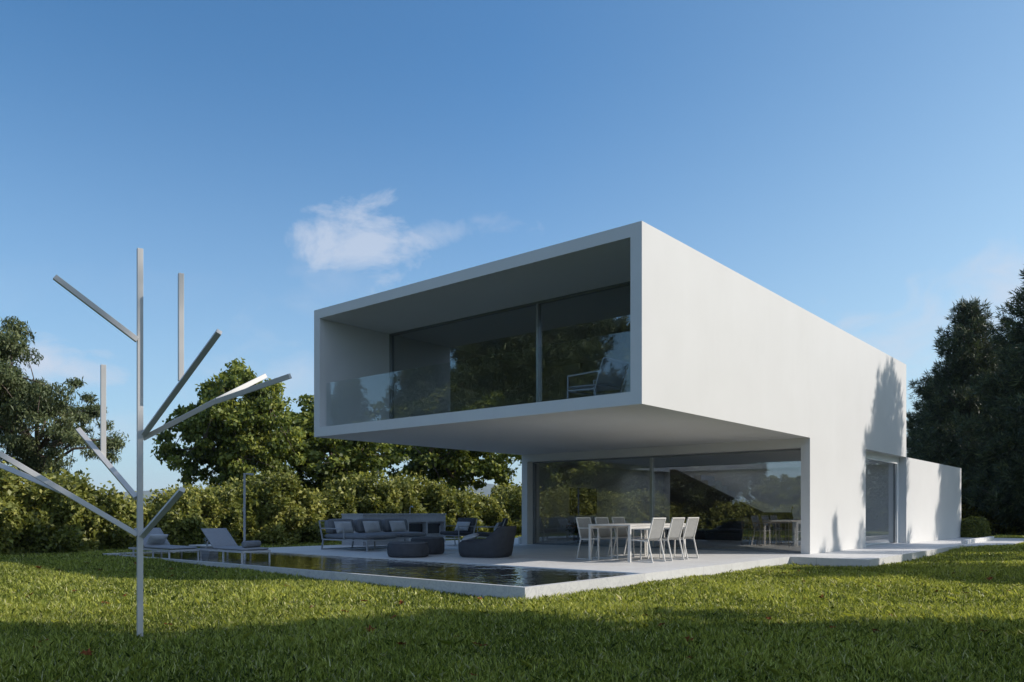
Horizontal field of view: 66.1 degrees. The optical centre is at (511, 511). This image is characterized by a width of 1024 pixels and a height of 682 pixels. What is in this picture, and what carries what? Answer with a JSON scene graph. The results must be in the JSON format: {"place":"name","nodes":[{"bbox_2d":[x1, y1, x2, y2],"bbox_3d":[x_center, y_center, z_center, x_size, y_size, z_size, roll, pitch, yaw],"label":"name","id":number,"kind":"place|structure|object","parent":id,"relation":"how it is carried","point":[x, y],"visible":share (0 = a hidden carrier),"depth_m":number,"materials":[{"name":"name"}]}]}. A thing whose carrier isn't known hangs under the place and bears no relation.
{"place":"outdoors","nodes":[
{"label":"outdoors","id":0,"kind":"place"},
{"bbox_2d":[101,483,517,505],"bbox_3d":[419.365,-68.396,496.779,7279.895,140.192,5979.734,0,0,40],"label":"hills","id":1,"kind":"structure","parent":0,"point":[486,489],"depth_m":3028.73,"materials":[{"name":"green plant"}]},
{"bbox_2d":[116,549,635,586],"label":"water","id":2,"kind":"structure","parent":0,"point":[499,575],"depth_m":14.01,"materials":[{"name":"blue liquid"}]},
{"bbox_2d":[0,0,1023,492],"label":"sky","id":3,"kind":"structure","parent":0,"point":[860,163],"materials":[{"name":"blue"}]},
{"bbox_2d":[2,534,1023,681],"bbox_3d":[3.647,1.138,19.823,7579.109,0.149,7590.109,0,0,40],"label":"lawn","id":4,"kind":"structure","parent":0,"point":[539,636],"depth_m":6.70,"materials":[{"name":"plant"}]},
{"bbox_2d":[0,316,78,448],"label":"locust tree","id":5,"kind":"object","parent":4,"relation":"on","point":[12,348],"visible":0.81,"depth_m":22.66,"materials":[{"name":"green plant"}]},
{"bbox_2d":[0,372,129,482],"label":"locust tree","id":6,"kind":"object","parent":4,"relation":"on","point":[24,446],"visible":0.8,"depth_m":23.10,"materials":[{"name":"green plant"}]},
{"bbox_2d":[80,648,92,654],"bbox_3d":[-3.360,1.110,6.219,0.136,0.019,0.094,16,23,28],"label":"fallen leaf","id":7,"kind":"object","parent":4,"relation":"on","point":[88,652],"visible":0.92,"depth_m":6.22,"materials":[{"name":"brown plant"}]},
{"bbox_2d":[0,248,291,636],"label":"tree sculpture","id":8,"kind":"object","parent":4,"relation":"on","point":[33,476],"visible":0.96,"depth_m":7.25,"materials":[{"name":"paint"}]},
{"bbox_2d":[0,457,308,554],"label":"hedge","id":9,"kind":"object","parent":4,"relation":"on","point":[35,518],"visible":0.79,"depth_m":21.82,"materials":[{"name":"green plant"}]},
{"bbox_2d":[150,358,306,487],"bbox_3d":[-10.399,-2.281,29.216,5.569,7.200,4.928,0,0,-24],"label":"maple tree","id":10,"kind":"object","parent":4,"relation":"on","point":[242,429],"visible":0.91,"depth_m":28.16,"materials":[{"name":"green plant"}]},
{"bbox_2d":[260,393,412,493],"bbox_3d":[-7.543,-1.859,33.276,6.161,6.368,7.021,0,0,-18],"label":"maple tree","id":11,"kind":"object","parent":4,"relation":"on","point":[346,457],"visible":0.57,"depth_m":31.24,"materials":[{"name":"green plant"}]},
{"bbox_2d":[102,551,644,598],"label":"swimming pool","id":12,"kind":"structure","parent":4,"relation":"in","point":[483,589],"depth_m":11.78,"materials":[{"name":"concrete"}]},
{"bbox_2d":[128,528,198,557],"bbox_3d":[-7.995,0.718,18.030,2.010,0.674,0.690,0,0,40],"label":"sun lounger","id":13,"kind":"object","parent":12,"relation":"on","point":[164,545],"visible":0.74,"depth_m":17.72,"materials":[{"name":"grey fabric"}]},
{"bbox_2d":[146,534,167,543],"bbox_3d":[-8.192,0.635,18.170,0.420,0.140,0.300,0,-42,-50],"label":"pillow","id":14,"kind":"object","parent":13,"relation":"on","point":[157,538],"visible":1,"depth_m":18.09,"materials":[{"name":"grey fabric"}]},
{"bbox_2d":[189,544,217,553],"bbox_3d":[-7.274,0.927,18.900,0.900,0.255,0.560,0,0,40],"label":"side table","id":15,"kind":"object","parent":12,"relation":"on","point":[208,546],"visible":0.48,"depth_m":18.77,"materials":[{"name":"grey metal"}]},
{"bbox_2d":[196,528,270,558],"bbox_3d":[-6.244,0.718,17.547,2.010,0.674,0.690,0,0,40],"label":"sun lounger","id":16,"kind":"object","parent":12,"relation":"on","point":[222,539],"visible":0.96,"depth_m":17.67,"materials":[{"name":"grey metal"}]},
{"bbox_2d":[241,540,260,547],"bbox_3d":[-5.641,0.700,17.037,0.146,0.150,0.480,0,0,25],"label":"rolled towel","id":17,"kind":"object","parent":16,"relation":"on","point":[252,543],"visible":1,"depth_m":16.95,"materials":[{"name":"grey fabric"}]},
{"bbox_2d":[296,468,521,542],"bbox_3d":[-0.918,-0.097,34.267,3.636,3.296,21.399,0,0,40],"label":"hedge","id":18,"kind":"object","parent":4,"relation":"on","point":[371,495],"visible":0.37,"depth_m":29.66,"materials":[{"name":"green plant"}]},
{"bbox_2d":[379,446,521,494],"bbox_3d":[-2.666,-2.724,38.989,8.353,8.118,7.392,0,0,-33],"label":"maple tree","id":19,"kind":"object","parent":4,"relation":"on","point":[456,468],"visible":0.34,"depth_m":37.56,"materials":[{"name":"green plant"}]},
{"bbox_2d":[314,221,960,553],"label":"modern house","id":20,"kind":"structure","parent":4,"relation":"on","point":[740,396],"depth_m":19.02,"materials":[{"name":"white paint"}]},
{"bbox_2d":[389,281,629,418],"bbox_3d":[0.132,-3.215,17.163,8.350,2.518,0.104,0,0,40],"label":"upper window","id":21,"kind":"structure","parent":20,"relation":"in","point":[538,304],"depth_m":16.98,"materials":[{"name":"metal"}]},
{"bbox_2d":[562,521,582,542],"bbox_3d":[2.122,0.619,25.171,0.949,0.736,0.900,0,0,40],"label":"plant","id":22,"kind":"object","parent":20,"relation":"on","point":[575,532],"visible":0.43,"depth_m":25.06,"materials":[{"name":"green plant"}]},
{"bbox_2d":[570,488,596,514],"bbox_3d":[2.385,-0.335,26.254,0.055,0.890,1.500,0,0,40],"label":"window","id":23,"kind":"structure","parent":20,"relation":"attached to","point":[583,501],"depth_m":26.22,"materials":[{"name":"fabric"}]},
{"bbox_2d":[567,357,629,398],"bbox_3d":[1.603,-2.360,14.603,0.746,0.815,0.911,0,0,-42],"label":"lounge chair","id":24,"kind":"object","parent":20,"relation":"on","point":[611,373],"visible":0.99,"depth_m":14.39,"materials":[{"name":"grey metal"}]},
{"bbox_2d":[533,448,800,552],"bbox_3d":[3.861,-0.263,21.580,8.350,2.523,0.104,0,0,40],"label":"window frame","id":25,"kind":"structure","parent":20,"relation":"in","point":[797,449],"depth_m":21.56,"materials":[{"name":"metal"}]},
{"bbox_2d":[667,518,756,540],"bbox_3d":[6.501,0.562,25.684,2.760,0.690,0.920,0,0,40],"label":"indoor sofa","id":26,"kind":"object","parent":20,"relation":"in","point":[719,529],"visible":0.7,"depth_m":25.37,"materials":[{"name":"grey fabric"}]},
{"bbox_2d":[741,517,758,545],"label":"indoor chair","id":27,"kind":"object","parent":20,"relation":"on","point":[745,522],"visible":0.9,"depth_m":23.16,"materials":[{"name":"grey wood"}]},
{"bbox_2d":[750,517,771,544],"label":"indoor chair","id":28,"kind":"object","parent":20,"relation":"on","point":[753,519],"visible":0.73,"depth_m":23.85,"materials":[{"name":"grey wood"}]},
{"bbox_2d":[761,517,782,543],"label":"indoor chair","id":29,"kind":"object","parent":20,"relation":"on","point":[775,528],"visible":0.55,"depth_m":24.47,"materials":[{"name":"grey wood"}]},
{"bbox_2d":[757,519,800,546],"bbox_3d":[8.188,0.612,23.187,1.000,0.750,2.400,0,0,40],"label":"indoor table","id":30,"kind":"object","parent":20,"relation":"on","point":[789,521],"visible":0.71,"depth_m":22.30,"materials":[{"name":"grey wood"}]},
{"bbox_2d":[893,464,895,542],"bbox_3d":[10.922,-0.370,23.549,0.050,2.739,4.080,0,0,40],"label":"entrance window","id":31,"kind":"structure","parent":20,"relation":"in","point":[894,465],"depth_m":25.01,"materials":[{"name":"glass"}]},
{"bbox_2d":[906,375,944,458],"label":"pine tree","id":32,"kind":"object","parent":4,"relation":"on","point":[910,416],"visible":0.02,"depth_m":50.01,"materials":[{"name":"green plant"}]},
{"bbox_2d":[906,296,1007,527],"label":"pine tree","id":33,"kind":"object","parent":4,"relation":"on","point":[970,355],"visible":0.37,"depth_m":42.08,"materials":[{"name":"green plant"}]},
{"bbox_2d":[960,516,991,537],"bbox_3d":[18.520,0.714,31.489,1.234,1.126,1.236,0,0,40],"label":"bush","id":34,"kind":"object","parent":4,"relation":"on","point":[974,527],"visible":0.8,"depth_m":31.13,"materials":[{"name":"green plant"}]},
{"bbox_2d":[939,264,1023,532],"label":"pine tree","id":35,"kind":"object","parent":4,"relation":"on","point":[999,455],"visible":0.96,"depth_m":37.16,"materials":[{"name":"green plant"}]},
{"bbox_2d":[961,478,1023,533],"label":"hedge","id":36,"kind":"object","parent":4,"relation":"on","point":[966,512],"visible":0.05,"depth_m":39.13,"materials":[{"name":"green plant"}]},
{"bbox_2d":[268,538,902,582],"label":"terrace","id":37,"kind":"structure","parent":0,"point":[710,562],"depth_m":16.80,"materials":[{"name":"concrete"}]},
{"bbox_2d":[243,473,252,540],"bbox_3d":[-6.975,-0.010,20.832,0.285,2.020,0.120,0,0,0],"label":"outdoor shower","id":38,"kind":"object","parent":37,"relation":"on","point":[244,506],"visible":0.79,"depth_m":20.81,"materials":[{"name":"grey metal"}]},
{"bbox_2d":[319,518,425,551],"bbox_3d":[-3.413,0.596,21.333,1.972,0.817,2.970,0,0,40],"label":"sectional sofa","id":39,"kind":"object","parent":37,"relation":"on","point":[387,534],"visible":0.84,"depth_m":20.93,"materials":[{"name":"grey fabric"}]},
{"bbox_2d":[334,521,353,533],"bbox_3d":[-4.464,0.420,20.912,0.150,0.340,0.550,-28,-18,37],"label":"pillow","id":40,"kind":"object","parent":39,"relation":"on","point":[347,526],"visible":0.84,"depth_m":20.85,"materials":[{"name":"grey fabric"}]},
{"bbox_2d":[362,521,380,532],"bbox_3d":[-3.851,0.420,21.638,0.150,0.340,0.550,-28,-18,37],"label":"pillow","id":41,"kind":"object","parent":39,"relation":"on","point":[371,526],"visible":0.94,"depth_m":21.54,"materials":[{"name":"grey fabric"}]},
{"bbox_2d":[389,521,406,531],"bbox_3d":[-3.238,0.420,22.363,0.150,0.340,0.550,-28,-18,37],"label":"pillow","id":42,"kind":"object","parent":39,"relation":"on","point":[398,526],"visible":0.92,"depth_m":22.27,"materials":[{"name":"grey fabric"}]},
{"bbox_2d":[341,506,445,545],"bbox_3d":[-3.646,0.409,24.671,1.040,1.181,3.440,0,0,40],"label":"outdoor bar","id":43,"kind":"object","parent":37,"relation":"on","point":[428,524],"visible":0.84,"depth_m":24.77,"materials":[{"name":"grey stone"}]},
{"bbox_2d":[387,541,428,557],"bbox_3d":[-2.294,0.830,17.405,0.929,0.340,0.929,0,0,17],"label":"pouf","id":44,"kind":"object","parent":37,"relation":"on","point":[408,549],"visible":1,"depth_m":17.03,"materials":[{"name":"grey fabric"}]},
{"bbox_2d":[411,537,444,554],"bbox_3d":[-2.001,0.795,18.636,0.808,0.410,0.808,0,0,17],"label":"pouf","id":45,"kind":"object","parent":37,"relation":"on","point":[436,545],"visible":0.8,"depth_m":18.32,"materials":[{"name":"grey fabric"}]},
{"bbox_2d":[439,518,477,543],"bbox_3d":[-1.596,0.593,23.542,0.746,0.819,0.919,0,0,35],"label":"lounge chair","id":46,"kind":"object","parent":37,"relation":"on","point":[471,526],"visible":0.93,"depth_m":23.49,"materials":[{"name":"grey metal"}]},
{"bbox_2d":[454,522,469,530],"bbox_3d":[-1.492,0.440,23.689,0.500,0.300,0.130,0,-28,35],"label":"pillow","id":47,"kind":"object","parent":46,"relation":"on","point":[462,524],"visible":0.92,"depth_m":23.61,"materials":[{"name":"grey fabric"}]},
{"bbox_2d":[458,526,516,557],"bbox_3d":[-0.536,0.655,17.460,1.220,0.690,1.040,0,0,22],"label":"lounge armchair","id":48,"kind":"object","parent":37,"relation":"on","point":[498,542],"visible":0.99,"depth_m":17.00,"materials":[{"name":"grey fabric"}]},
{"bbox_2d":[461,533,478,540],"bbox_3d":[-0.926,0.570,17.428,0.360,0.120,0.300,-16,5,10],"label":"pillow","id":49,"kind":"object","parent":48,"relation":"on","point":[471,536],"visible":0.95,"depth_m":17.30,"materials":[{"name":"grey fabric"}]},
{"bbox_2d":[474,518,507,537],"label":"lounge chair","id":50,"kind":"object","parent":37,"relation":"on","point":[487,534],"visible":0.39,"depth_m":22.09,"materials":[{"name":"grey metal"}]},
{"bbox_2d":[494,522,500,529],"bbox_3d":[-0.412,0.440,22.383,0.130,0.300,0.500,28,2,5],"label":"pillow","id":51,"kind":"object","parent":50,"relation":"on","point":[497,525],"visible":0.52,"depth_m":22.16,"materials":[{"name":"grey fabric"}]},
{"bbox_2d":[576,517,611,559],"bbox_3d":[1.731,0.560,16.599,0.594,0.884,0.510,0,0,42],"label":"dining chair","id":52,"kind":"object","parent":37,"relation":"on","point":[582,525],"visible":0.91,"depth_m":16.62,"materials":[{"name":"fabric"}]},
{"bbox_2d":[594,517,627,558],"bbox_3d":[2.182,0.560,17.134,0.594,0.884,0.510,0,0,40],"label":"dining chair","id":53,"kind":"object","parent":37,"relation":"on","point":[604,532],"visible":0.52,"depth_m":17.21,"materials":[{"name":"fabric"}]},
{"bbox_2d":[611,517,645,556],"bbox_3d":[2.618,0.560,17.682,0.594,0.884,0.510,0,0,41],"label":"dining chair","id":54,"kind":"object","parent":37,"relation":"on","point":[622,532],"visible":0.74,"depth_m":17.76,"materials":[{"name":"fabric"}]},
{"bbox_2d":[588,523,685,561],"bbox_3d":[2.690,0.627,16.705,1.000,0.745,2.300,0,0,40],"label":"dining table","id":55,"kind":"object","parent":37,"relation":"on","point":[630,526],"visible":0.82,"depth_m":16.13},
{"bbox_2d":[627,518,665,562],"bbox_3d":[2.697,0.560,15.744,0.594,0.884,0.510,0,0,41],"label":"dining chair","id":56,"kind":"object","parent":37,"relation":"on","point":[656,529],"visible":0.86,"depth_m":15.63,"materials":[{"name":"fabric"}]},
{"bbox_2d":[647,517,684,560],"bbox_3d":[3.196,0.560,16.304,0.594,0.884,0.510,0,0,41],"label":"dining chair","id":57,"kind":"object","parent":37,"relation":"on","point":[675,528],"visible":0.73,"depth_m":16.18,"materials":[{"name":"fabric"}]},
{"bbox_2d":[663,517,698,558],"bbox_3d":[3.619,0.560,16.837,0.594,0.884,0.510,0,0,40],"label":"dining chair","id":58,"kind":"object","parent":37,"relation":"on","point":[690,528],"visible":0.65,"depth_m":16.74,"materials":[{"name":"fabric"}]},
{"bbox_2d":[790,543,963,566],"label":"path","id":59,"kind":"structure","parent":0,"point":[875,556],"depth_m":18.41,"materials":[{"name":"white concrete"}]},
{"bbox_2d":[910,537,1023,546],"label":"driveway","id":60,"kind":"structure","parent":0,"point":[999,541],"depth_m":26.28,"materials":[{"name":"grey concrete"}]},
{"bbox_2d":[961,536,993,543],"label":"kerb wall","id":61,"kind":"structure","parent":60,"relation":"on","point":[976,540],"depth_m":26.29,"materials":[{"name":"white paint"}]}
]}

